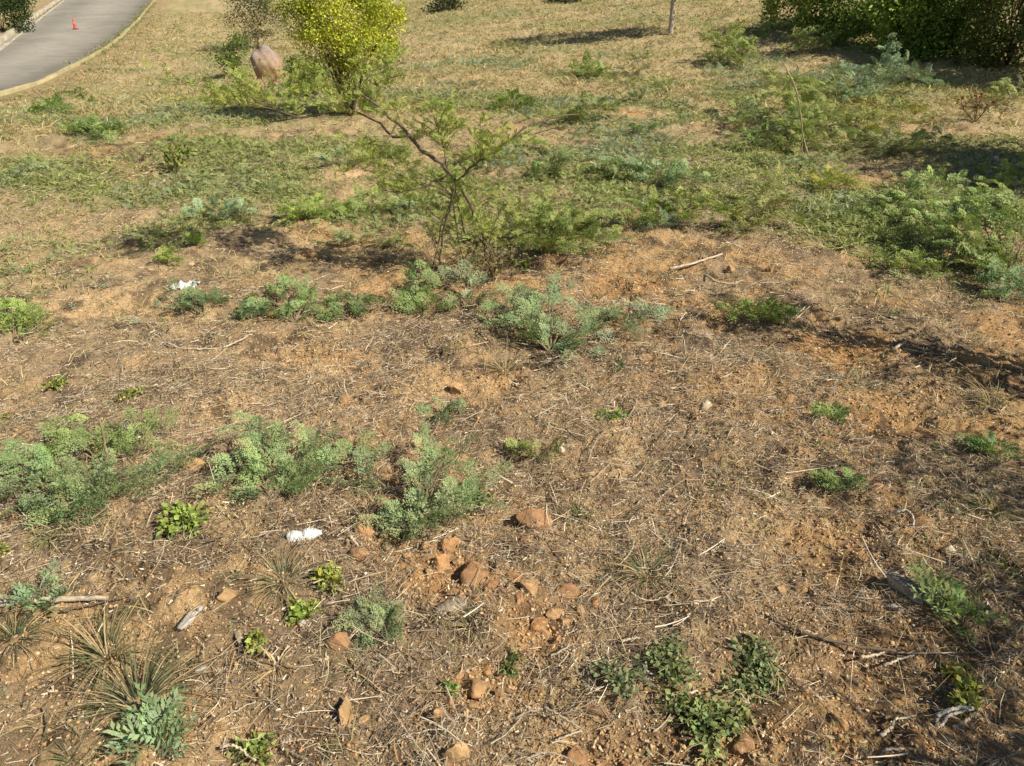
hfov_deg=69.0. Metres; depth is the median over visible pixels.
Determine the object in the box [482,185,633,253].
feathery shrub
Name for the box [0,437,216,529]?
feathery plant
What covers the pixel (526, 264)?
broadleaf weed
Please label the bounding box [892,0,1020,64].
thicket bush
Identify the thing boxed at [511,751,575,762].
stick
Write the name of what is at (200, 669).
wood chip
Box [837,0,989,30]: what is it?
thicket bush
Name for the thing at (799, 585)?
rock
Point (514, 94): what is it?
bush
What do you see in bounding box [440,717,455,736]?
stick
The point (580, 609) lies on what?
rock fragment
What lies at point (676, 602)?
stick
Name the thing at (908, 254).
sprawling shrub
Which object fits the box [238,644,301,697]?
grass tuft
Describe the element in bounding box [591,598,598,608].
rock fragment
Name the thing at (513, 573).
rock fragment
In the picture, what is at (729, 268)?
rock
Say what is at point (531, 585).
rock
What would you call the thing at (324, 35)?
yellow tree
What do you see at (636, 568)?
grass tuft
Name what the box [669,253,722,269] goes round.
stick
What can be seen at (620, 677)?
broadleaf weed
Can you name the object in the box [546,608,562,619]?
rock
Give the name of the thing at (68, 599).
stick
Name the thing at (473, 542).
stick
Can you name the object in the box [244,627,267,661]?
broadleaf weed
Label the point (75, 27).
traffic cone
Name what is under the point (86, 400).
pale stone
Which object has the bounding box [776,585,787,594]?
rock
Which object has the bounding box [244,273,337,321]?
feathery plant
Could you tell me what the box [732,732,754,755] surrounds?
rock
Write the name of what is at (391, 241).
weed mound
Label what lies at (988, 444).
feathery plant
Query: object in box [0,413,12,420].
broadleaf weed
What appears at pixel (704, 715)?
broadleaf weed
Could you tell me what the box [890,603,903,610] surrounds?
wood chip
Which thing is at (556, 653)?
stick
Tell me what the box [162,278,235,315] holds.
feathery plant
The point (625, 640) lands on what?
stick
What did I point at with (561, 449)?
pale stone
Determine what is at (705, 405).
pale stone
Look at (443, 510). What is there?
feathery plant
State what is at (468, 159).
weed mound
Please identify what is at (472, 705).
rock fragment
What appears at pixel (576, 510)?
grass tuft
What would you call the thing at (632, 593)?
stick
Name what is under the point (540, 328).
feathery plant
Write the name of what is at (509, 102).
grass
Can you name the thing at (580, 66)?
bush
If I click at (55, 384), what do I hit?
broadleaf weed
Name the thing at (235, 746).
stick
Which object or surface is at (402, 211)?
weed mound
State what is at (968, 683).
broadleaf weed
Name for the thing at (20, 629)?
grass tuft
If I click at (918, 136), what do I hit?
cut shrub
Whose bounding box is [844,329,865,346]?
stick
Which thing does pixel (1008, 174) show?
sprawling shrub
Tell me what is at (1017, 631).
stick
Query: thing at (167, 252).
weed mound
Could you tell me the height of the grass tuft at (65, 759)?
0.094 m
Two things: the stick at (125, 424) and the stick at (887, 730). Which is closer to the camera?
the stick at (887, 730)
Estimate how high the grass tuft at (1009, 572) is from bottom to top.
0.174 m
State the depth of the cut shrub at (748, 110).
8.22 m
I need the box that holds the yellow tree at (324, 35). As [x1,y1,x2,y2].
[261,0,409,116]
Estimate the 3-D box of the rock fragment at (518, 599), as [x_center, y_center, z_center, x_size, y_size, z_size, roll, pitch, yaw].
[0.023,0.666,2.306,0.046,0.024,0.036,-23,37,-35]
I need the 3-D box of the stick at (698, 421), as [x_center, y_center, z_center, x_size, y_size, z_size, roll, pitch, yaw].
[0.781,0.159,3.112,0.198,0.086,0.013,-26,38,-38]
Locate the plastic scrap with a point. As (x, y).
(181, 284)
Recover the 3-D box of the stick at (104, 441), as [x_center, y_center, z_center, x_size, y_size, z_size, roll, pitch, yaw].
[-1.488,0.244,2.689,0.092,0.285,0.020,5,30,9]
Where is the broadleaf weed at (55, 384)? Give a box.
[40,371,71,390]
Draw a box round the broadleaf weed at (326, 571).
[308,560,344,596]
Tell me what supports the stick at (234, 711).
on the ground at (92, 312)
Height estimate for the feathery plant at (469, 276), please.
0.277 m
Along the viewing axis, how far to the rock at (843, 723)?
1.94 m
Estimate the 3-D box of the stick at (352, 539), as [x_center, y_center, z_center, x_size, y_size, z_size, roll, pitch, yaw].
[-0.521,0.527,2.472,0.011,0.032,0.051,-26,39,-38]
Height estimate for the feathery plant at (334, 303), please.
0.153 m
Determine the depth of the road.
27.49 m
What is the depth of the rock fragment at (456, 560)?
2.44 m
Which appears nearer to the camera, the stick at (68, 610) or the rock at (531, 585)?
the stick at (68, 610)
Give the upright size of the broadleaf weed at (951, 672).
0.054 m
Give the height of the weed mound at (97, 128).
0.295 m
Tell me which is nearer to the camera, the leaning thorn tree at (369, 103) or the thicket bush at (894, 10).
the leaning thorn tree at (369, 103)
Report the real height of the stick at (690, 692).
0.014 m
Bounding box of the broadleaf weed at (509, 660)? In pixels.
[499,645,525,677]
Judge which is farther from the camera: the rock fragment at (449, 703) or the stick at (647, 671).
the stick at (647, 671)
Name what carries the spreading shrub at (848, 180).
on the ground at (92, 312)
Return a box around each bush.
[0,0,36,32]
[116,137,153,163]
[149,143,196,173]
[207,31,250,74]
[218,0,292,48]
[281,52,329,98]
[420,0,467,13]
[486,87,542,109]
[525,139,579,181]
[547,0,581,3]
[564,49,614,77]
[609,55,651,76]
[623,122,662,138]
[627,88,648,100]
[694,19,762,67]
[755,0,842,38]
[803,0,906,45]
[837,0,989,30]
[857,0,955,61]
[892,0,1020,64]
[952,0,1023,72]
[953,82,999,121]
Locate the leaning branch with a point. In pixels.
(522, 129)
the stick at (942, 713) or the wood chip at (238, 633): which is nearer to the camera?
the stick at (942, 713)
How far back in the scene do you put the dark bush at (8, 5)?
29.67 m
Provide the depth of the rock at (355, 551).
2.44 m
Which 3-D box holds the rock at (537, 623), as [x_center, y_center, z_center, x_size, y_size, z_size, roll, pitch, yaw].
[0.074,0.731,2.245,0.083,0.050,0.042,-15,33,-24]
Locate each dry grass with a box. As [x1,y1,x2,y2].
[0,0,1023,141]
[0,66,1023,447]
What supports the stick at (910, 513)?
on the ground at (92, 312)
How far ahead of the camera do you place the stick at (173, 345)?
3.74 m
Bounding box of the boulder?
[249,44,284,79]
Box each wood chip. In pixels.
[177,605,202,629]
[195,665,206,671]
[235,630,244,645]
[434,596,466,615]
[584,706,613,718]
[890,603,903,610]
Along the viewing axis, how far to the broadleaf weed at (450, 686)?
2.04 m
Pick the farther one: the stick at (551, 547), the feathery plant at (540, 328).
the feathery plant at (540, 328)
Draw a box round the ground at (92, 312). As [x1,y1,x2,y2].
[0,0,1023,765]
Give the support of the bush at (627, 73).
on the ground at (92, 312)
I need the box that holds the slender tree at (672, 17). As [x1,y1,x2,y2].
[668,0,675,34]
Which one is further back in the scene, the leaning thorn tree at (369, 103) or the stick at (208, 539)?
the leaning thorn tree at (369, 103)
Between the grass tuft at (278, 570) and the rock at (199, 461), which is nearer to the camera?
the grass tuft at (278, 570)
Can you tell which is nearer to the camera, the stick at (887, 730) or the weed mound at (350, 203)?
the stick at (887, 730)
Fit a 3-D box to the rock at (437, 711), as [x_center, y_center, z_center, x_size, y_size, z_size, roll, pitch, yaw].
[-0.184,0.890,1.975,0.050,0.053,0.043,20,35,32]
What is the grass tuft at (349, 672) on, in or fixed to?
on the ground at (92, 312)
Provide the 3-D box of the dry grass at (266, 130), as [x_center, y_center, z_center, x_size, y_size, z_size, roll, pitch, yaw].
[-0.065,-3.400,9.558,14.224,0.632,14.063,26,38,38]
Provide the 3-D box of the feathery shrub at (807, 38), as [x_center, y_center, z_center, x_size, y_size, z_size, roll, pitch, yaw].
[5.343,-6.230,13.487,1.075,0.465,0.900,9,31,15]
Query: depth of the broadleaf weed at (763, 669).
2.08 m
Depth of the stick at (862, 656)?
2.13 m
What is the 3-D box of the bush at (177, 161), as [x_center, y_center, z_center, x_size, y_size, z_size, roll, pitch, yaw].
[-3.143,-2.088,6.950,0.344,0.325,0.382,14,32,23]
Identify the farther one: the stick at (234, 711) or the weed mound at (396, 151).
the weed mound at (396, 151)
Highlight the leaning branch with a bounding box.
[512,113,578,138]
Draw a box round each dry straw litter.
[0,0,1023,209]
[0,129,1023,507]
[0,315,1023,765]
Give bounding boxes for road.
[0,0,151,90]
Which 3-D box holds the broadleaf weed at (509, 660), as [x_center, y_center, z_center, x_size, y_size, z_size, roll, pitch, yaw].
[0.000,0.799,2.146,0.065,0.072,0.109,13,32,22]
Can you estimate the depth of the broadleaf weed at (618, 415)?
3.13 m
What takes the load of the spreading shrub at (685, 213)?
on the ground at (92, 312)
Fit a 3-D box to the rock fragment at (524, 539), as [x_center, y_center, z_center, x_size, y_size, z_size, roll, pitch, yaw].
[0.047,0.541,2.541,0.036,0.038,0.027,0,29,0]
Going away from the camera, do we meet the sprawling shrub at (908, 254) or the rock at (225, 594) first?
the rock at (225, 594)
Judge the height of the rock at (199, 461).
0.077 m
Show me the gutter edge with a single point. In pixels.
(13, 38)
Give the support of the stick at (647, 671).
on the ground at (92, 312)
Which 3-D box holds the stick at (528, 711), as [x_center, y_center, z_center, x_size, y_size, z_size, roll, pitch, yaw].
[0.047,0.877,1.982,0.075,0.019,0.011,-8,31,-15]
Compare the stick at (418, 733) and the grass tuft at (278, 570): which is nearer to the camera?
the stick at (418, 733)
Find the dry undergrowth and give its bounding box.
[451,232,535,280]
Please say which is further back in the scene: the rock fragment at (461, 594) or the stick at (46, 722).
the rock fragment at (461, 594)
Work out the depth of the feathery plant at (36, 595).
2.27 m
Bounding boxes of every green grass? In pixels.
[0,86,1023,337]
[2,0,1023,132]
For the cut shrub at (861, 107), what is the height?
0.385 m
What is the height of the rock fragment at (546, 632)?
0.034 m
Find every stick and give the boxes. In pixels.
[0,595,109,607]
[42,704,48,735]
[60,594,127,611]
[98,418,108,479]
[123,423,141,440]
[167,334,252,349]
[191,533,227,542]
[220,743,256,761]
[226,701,255,716]
[350,535,358,546]
[396,727,439,740]
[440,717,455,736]
[441,531,497,550]
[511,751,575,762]
[517,708,542,718]
[542,534,561,562]
[543,668,554,710]
[543,706,587,731]
[550,643,572,656]
[555,730,581,742]
[622,636,641,641]
[630,588,677,600]
[643,659,656,674]
[666,597,715,604]
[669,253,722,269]
[684,404,713,438]
[685,689,697,694]
[767,615,895,651]
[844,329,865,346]
[859,651,884,658]
[879,715,916,736]
[881,747,903,754]
[883,655,914,666]
[891,338,909,350]
[896,649,1004,653]
[897,509,914,524]
[934,705,973,723]
[939,709,974,727]
[951,707,980,728]
[983,710,991,738]
[985,706,996,721]
[1004,624,1023,642]
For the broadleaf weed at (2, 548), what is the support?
on the ground at (92, 312)
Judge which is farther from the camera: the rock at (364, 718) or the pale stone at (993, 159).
the pale stone at (993, 159)
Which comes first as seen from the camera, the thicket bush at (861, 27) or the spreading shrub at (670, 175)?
the spreading shrub at (670, 175)
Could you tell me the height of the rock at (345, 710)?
0.077 m
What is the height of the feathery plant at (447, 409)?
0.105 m
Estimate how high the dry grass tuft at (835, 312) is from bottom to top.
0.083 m
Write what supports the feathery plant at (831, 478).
on the ground at (92, 312)
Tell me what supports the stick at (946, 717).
on the ground at (92, 312)
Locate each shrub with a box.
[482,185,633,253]
[544,90,622,123]
[582,154,721,187]
[602,185,729,224]
[630,209,694,231]
[706,159,804,238]
[706,295,802,326]
[718,93,791,148]
[752,63,859,153]
[776,24,838,52]
[805,164,869,189]
[818,32,949,102]
[836,92,930,138]
[846,165,987,226]
[848,120,953,163]
[882,186,1023,277]
[882,245,954,278]
[964,151,1023,204]
[973,256,1023,301]
[978,75,1023,105]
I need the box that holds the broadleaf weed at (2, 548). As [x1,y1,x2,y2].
[0,541,9,557]
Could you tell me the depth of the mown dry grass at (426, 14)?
15.36 m
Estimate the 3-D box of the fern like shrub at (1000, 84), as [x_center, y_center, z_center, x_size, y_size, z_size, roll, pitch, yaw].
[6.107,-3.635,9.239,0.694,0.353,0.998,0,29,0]
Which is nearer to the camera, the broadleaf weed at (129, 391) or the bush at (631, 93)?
the broadleaf weed at (129, 391)
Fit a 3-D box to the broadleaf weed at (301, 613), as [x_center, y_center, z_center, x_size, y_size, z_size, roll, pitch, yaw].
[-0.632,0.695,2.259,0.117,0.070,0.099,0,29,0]
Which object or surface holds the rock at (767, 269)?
on the ground at (92, 312)
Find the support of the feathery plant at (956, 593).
on the ground at (92, 312)
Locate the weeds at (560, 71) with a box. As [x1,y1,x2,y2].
[3,0,1020,115]
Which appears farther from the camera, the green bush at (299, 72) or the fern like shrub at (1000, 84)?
the green bush at (299, 72)
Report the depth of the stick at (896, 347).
3.69 m
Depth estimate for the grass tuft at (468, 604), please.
2.22 m
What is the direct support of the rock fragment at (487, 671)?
on the ground at (92, 312)
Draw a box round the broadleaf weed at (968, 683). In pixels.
[945,661,987,717]
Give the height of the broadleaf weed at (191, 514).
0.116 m
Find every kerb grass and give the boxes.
[15,0,64,33]
[63,2,155,64]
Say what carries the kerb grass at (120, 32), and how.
on the road
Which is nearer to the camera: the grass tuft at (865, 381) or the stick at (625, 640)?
the stick at (625, 640)
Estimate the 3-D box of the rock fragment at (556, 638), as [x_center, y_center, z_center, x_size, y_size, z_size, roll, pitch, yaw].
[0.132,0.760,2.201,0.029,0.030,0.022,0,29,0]
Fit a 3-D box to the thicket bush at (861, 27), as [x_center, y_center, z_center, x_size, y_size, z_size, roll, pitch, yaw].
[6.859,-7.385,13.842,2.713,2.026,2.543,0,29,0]
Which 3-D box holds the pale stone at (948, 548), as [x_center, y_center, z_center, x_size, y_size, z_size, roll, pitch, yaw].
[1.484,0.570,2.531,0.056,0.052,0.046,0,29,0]
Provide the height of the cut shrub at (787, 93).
0.717 m
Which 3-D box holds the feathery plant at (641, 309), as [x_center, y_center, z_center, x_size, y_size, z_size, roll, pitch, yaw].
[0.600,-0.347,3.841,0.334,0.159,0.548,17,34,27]
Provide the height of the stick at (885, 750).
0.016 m
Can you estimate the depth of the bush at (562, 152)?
6.64 m
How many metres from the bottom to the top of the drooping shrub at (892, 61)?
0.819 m
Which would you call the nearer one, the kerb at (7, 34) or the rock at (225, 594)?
the rock at (225, 594)
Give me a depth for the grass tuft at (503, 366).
3.55 m
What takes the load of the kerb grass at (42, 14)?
on the road
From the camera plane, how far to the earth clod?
4.92 m
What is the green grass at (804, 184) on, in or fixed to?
on the ground at (92, 312)
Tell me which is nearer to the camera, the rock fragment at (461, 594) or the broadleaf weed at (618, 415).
the rock fragment at (461, 594)
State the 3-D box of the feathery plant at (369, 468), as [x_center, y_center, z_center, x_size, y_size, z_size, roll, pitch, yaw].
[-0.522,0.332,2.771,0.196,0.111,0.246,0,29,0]
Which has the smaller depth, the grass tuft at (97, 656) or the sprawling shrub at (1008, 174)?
the grass tuft at (97, 656)
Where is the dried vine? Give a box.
[703,274,742,284]
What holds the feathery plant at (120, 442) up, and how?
on the ground at (92, 312)
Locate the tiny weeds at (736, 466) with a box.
[0,226,1023,765]
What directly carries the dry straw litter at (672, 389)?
on the ground at (92, 312)
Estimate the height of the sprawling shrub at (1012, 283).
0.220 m
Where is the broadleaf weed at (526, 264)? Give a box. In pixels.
[515,254,530,273]
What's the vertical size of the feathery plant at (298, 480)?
0.234 m
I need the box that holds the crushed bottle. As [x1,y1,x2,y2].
[286,527,322,542]
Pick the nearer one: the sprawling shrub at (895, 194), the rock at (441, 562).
the rock at (441, 562)
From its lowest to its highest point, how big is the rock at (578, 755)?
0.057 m
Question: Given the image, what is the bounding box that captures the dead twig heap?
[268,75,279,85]
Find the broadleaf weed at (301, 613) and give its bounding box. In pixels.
[284,597,322,626]
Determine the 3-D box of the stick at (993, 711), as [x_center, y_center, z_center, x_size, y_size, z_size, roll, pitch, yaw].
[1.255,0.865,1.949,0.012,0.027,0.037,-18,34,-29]
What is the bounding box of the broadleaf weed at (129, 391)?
[113,386,145,399]
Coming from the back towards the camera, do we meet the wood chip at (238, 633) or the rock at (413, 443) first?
the rock at (413, 443)
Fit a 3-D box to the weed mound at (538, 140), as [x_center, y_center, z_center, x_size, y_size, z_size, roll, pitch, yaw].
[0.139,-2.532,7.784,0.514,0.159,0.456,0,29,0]
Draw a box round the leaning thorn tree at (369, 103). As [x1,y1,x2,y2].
[141,38,548,272]
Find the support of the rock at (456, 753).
on the ground at (92, 312)
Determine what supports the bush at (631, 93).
on the ground at (92, 312)
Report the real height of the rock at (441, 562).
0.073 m
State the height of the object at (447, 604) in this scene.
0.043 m
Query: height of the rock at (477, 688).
0.081 m
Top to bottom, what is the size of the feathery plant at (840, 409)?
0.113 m
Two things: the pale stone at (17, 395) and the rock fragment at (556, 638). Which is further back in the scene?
the pale stone at (17, 395)
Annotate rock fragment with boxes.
[372,557,380,563]
[403,552,413,558]
[421,541,429,548]
[425,568,433,576]
[444,698,452,706]
[452,558,462,565]
[454,669,464,678]
[456,591,465,597]
[468,702,484,708]
[482,663,491,676]
[483,580,498,591]
[495,688,504,701]
[506,570,520,582]
[514,591,525,604]
[521,536,530,543]
[538,628,549,637]
[552,635,560,644]
[557,618,570,625]
[575,605,584,614]
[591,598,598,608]
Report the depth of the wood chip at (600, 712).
2.00 m
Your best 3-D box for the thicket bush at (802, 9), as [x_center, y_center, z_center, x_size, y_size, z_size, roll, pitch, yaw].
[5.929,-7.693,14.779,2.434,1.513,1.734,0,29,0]
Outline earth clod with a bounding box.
[295,250,320,259]
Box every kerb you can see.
[0,0,60,43]
[0,0,154,96]
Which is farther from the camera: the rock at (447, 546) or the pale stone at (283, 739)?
the rock at (447, 546)
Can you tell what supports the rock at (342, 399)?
on the ground at (92, 312)
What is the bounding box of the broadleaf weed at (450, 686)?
[439,679,460,696]
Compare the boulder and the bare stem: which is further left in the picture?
the boulder
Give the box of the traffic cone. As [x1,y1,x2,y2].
[72,18,77,29]
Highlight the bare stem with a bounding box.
[782,60,808,155]
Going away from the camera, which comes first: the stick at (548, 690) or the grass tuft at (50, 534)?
the stick at (548, 690)
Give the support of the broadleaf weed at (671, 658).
on the ground at (92, 312)
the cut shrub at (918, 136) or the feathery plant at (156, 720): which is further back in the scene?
the cut shrub at (918, 136)
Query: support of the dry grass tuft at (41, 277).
on the ground at (92, 312)
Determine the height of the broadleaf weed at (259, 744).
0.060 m
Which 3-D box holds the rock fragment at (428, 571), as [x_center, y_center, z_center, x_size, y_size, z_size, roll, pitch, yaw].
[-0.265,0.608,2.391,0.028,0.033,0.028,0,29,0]
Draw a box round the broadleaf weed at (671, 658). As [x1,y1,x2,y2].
[634,630,705,692]
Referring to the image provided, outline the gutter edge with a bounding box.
[0,0,63,49]
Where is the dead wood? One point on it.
(901, 582)
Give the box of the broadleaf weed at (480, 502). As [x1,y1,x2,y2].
[461,484,496,516]
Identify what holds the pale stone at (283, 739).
on the ground at (92, 312)
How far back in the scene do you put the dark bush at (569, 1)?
24.61 m
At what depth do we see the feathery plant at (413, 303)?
4.17 m
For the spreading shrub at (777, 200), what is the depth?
5.39 m
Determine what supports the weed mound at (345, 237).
on the ground at (92, 312)
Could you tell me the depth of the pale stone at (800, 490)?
2.80 m
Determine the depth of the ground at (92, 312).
3.22 m
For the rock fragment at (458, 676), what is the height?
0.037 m
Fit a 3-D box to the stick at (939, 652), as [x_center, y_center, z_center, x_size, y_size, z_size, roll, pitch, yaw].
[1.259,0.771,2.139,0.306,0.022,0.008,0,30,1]
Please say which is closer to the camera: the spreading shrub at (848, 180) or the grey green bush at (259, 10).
the spreading shrub at (848, 180)
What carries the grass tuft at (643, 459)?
on the ground at (92, 312)
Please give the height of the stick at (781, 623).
0.017 m
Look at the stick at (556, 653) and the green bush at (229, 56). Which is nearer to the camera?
the stick at (556, 653)
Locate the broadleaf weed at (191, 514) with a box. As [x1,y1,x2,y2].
[155,497,213,543]
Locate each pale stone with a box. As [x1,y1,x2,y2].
[12,393,22,399]
[82,396,95,402]
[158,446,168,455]
[280,733,291,744]
[297,619,308,627]
[556,446,564,453]
[699,400,711,410]
[798,486,806,492]
[941,545,956,556]
[990,156,998,162]
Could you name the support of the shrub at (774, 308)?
on the ground at (92, 312)
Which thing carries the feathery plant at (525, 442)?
on the ground at (92, 312)
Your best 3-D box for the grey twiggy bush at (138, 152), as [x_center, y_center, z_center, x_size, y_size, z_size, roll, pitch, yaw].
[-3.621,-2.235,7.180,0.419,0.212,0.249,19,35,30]
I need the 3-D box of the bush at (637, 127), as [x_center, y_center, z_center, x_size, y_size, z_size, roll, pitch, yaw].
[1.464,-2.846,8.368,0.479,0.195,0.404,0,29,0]
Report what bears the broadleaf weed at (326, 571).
on the ground at (92, 312)
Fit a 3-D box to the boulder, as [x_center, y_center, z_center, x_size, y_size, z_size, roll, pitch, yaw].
[-5.045,-6.462,15.396,0.662,0.982,0.496,0,29,0]
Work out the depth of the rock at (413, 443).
2.96 m
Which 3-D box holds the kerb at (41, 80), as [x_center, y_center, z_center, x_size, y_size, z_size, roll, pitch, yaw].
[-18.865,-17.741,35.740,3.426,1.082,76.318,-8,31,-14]
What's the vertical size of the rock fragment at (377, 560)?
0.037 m
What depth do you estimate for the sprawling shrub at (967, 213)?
4.87 m
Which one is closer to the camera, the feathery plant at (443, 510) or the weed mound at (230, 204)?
the feathery plant at (443, 510)
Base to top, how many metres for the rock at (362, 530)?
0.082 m
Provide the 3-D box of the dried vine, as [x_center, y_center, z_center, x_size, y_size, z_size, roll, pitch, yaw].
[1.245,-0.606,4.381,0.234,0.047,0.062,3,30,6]
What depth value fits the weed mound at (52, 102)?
10.38 m
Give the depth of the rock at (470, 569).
2.35 m
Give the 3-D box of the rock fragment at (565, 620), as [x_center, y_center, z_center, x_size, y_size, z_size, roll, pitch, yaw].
[0.158,0.732,2.283,0.044,0.036,0.028,0,29,0]
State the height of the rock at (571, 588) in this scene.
0.060 m
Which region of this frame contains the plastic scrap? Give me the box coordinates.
[170,280,199,289]
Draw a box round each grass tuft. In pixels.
[0,595,64,683]
[15,584,190,720]
[21,606,242,765]
[24,514,79,555]
[31,272,57,282]
[38,723,107,765]
[211,523,350,621]
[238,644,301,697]
[304,647,383,699]
[441,598,509,649]
[461,336,533,387]
[554,491,607,534]
[593,525,689,627]
[618,444,670,475]
[820,304,848,321]
[827,364,891,402]
[940,481,1023,534]
[951,374,1023,428]
[971,535,1023,589]
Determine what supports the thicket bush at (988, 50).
on the ground at (92, 312)
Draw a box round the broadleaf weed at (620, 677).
[590,652,655,707]
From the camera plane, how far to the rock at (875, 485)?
2.76 m
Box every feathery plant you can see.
[0,292,60,342]
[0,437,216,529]
[0,557,69,614]
[31,401,179,463]
[101,682,198,765]
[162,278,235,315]
[191,410,392,501]
[232,298,270,320]
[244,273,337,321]
[315,287,378,322]
[331,583,409,650]
[343,446,390,495]
[353,420,512,558]
[369,259,459,319]
[414,395,475,424]
[418,251,503,308]
[469,273,624,373]
[504,435,564,464]
[592,296,675,343]
[806,467,869,494]
[809,400,853,424]
[906,557,1007,643]
[954,429,1023,463]
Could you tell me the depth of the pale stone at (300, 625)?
2.23 m
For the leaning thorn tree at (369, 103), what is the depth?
4.30 m
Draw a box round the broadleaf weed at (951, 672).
[939,659,965,680]
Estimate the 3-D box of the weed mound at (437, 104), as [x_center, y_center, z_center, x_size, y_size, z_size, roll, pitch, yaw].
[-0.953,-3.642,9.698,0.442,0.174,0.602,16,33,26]
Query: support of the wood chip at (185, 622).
on the ground at (92, 312)
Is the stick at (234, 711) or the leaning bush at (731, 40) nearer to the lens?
the stick at (234, 711)
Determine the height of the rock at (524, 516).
0.073 m
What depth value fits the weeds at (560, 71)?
12.69 m
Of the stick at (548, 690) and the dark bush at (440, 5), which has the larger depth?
the dark bush at (440, 5)
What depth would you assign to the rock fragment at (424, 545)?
2.46 m
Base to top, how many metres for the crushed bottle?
0.043 m
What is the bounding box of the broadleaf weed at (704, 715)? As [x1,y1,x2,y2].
[647,674,763,765]
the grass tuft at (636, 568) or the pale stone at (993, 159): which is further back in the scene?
the pale stone at (993, 159)
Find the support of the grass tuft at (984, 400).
on the ground at (92, 312)
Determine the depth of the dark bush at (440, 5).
26.71 m
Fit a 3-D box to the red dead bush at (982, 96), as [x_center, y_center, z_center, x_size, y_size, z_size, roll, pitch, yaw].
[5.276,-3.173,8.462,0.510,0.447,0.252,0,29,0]
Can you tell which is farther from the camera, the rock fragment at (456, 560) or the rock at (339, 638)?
the rock fragment at (456, 560)
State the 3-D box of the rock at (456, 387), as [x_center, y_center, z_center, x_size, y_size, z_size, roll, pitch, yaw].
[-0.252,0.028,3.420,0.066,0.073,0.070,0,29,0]
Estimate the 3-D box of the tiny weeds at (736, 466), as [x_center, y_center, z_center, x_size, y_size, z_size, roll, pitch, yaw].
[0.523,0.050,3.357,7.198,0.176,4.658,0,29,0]
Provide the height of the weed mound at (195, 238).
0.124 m
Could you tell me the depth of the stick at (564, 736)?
1.92 m
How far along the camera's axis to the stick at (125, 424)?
3.02 m
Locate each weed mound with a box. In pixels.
[26,87,95,114]
[59,113,128,144]
[151,245,183,264]
[179,196,257,219]
[184,229,207,246]
[272,193,346,225]
[306,146,382,168]
[308,225,385,247]
[333,182,397,216]
[364,139,418,162]
[380,229,421,250]
[389,190,433,216]
[416,95,461,111]
[452,141,519,172]
[504,134,548,149]
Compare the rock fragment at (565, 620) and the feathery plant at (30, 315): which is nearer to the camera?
the rock fragment at (565, 620)
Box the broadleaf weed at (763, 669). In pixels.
[717,633,786,707]
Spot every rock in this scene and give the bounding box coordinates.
[180,456,206,472]
[213,587,237,602]
[325,632,349,650]
[337,394,350,404]
[338,695,353,728]
[349,547,369,561]
[354,522,374,536]
[358,715,369,723]
[410,437,426,450]
[432,554,449,571]
[432,706,450,723]
[438,537,460,552]
[441,742,470,765]
[450,381,463,394]
[460,561,489,586]
[461,678,489,699]
[515,507,552,529]
[519,578,538,594]
[527,617,547,632]
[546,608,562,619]
[554,582,579,602]
[564,745,588,765]
[725,265,735,272]
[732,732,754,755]
[765,264,772,272]
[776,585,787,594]
[793,581,809,593]
[830,712,848,730]
[868,482,885,493]
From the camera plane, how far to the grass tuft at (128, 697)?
1.99 m
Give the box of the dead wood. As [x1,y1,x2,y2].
[886,571,925,604]
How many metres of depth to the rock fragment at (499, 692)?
2.04 m
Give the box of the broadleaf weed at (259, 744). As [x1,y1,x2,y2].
[226,731,276,765]
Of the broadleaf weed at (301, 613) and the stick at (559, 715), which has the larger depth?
the broadleaf weed at (301, 613)
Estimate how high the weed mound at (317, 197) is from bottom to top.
0.183 m
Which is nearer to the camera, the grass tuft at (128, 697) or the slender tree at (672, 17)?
the grass tuft at (128, 697)
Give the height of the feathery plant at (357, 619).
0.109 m
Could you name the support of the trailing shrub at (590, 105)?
on the ground at (92, 312)
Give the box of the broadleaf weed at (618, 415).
[591,405,629,419]
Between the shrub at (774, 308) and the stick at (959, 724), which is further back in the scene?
the shrub at (774, 308)
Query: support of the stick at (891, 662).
on the ground at (92, 312)
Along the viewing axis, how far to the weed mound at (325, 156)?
7.02 m
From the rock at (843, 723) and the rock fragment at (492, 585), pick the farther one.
the rock fragment at (492, 585)
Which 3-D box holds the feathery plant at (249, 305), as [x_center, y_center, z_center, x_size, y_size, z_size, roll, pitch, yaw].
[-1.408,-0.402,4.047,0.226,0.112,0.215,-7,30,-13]
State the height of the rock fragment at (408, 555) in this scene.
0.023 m

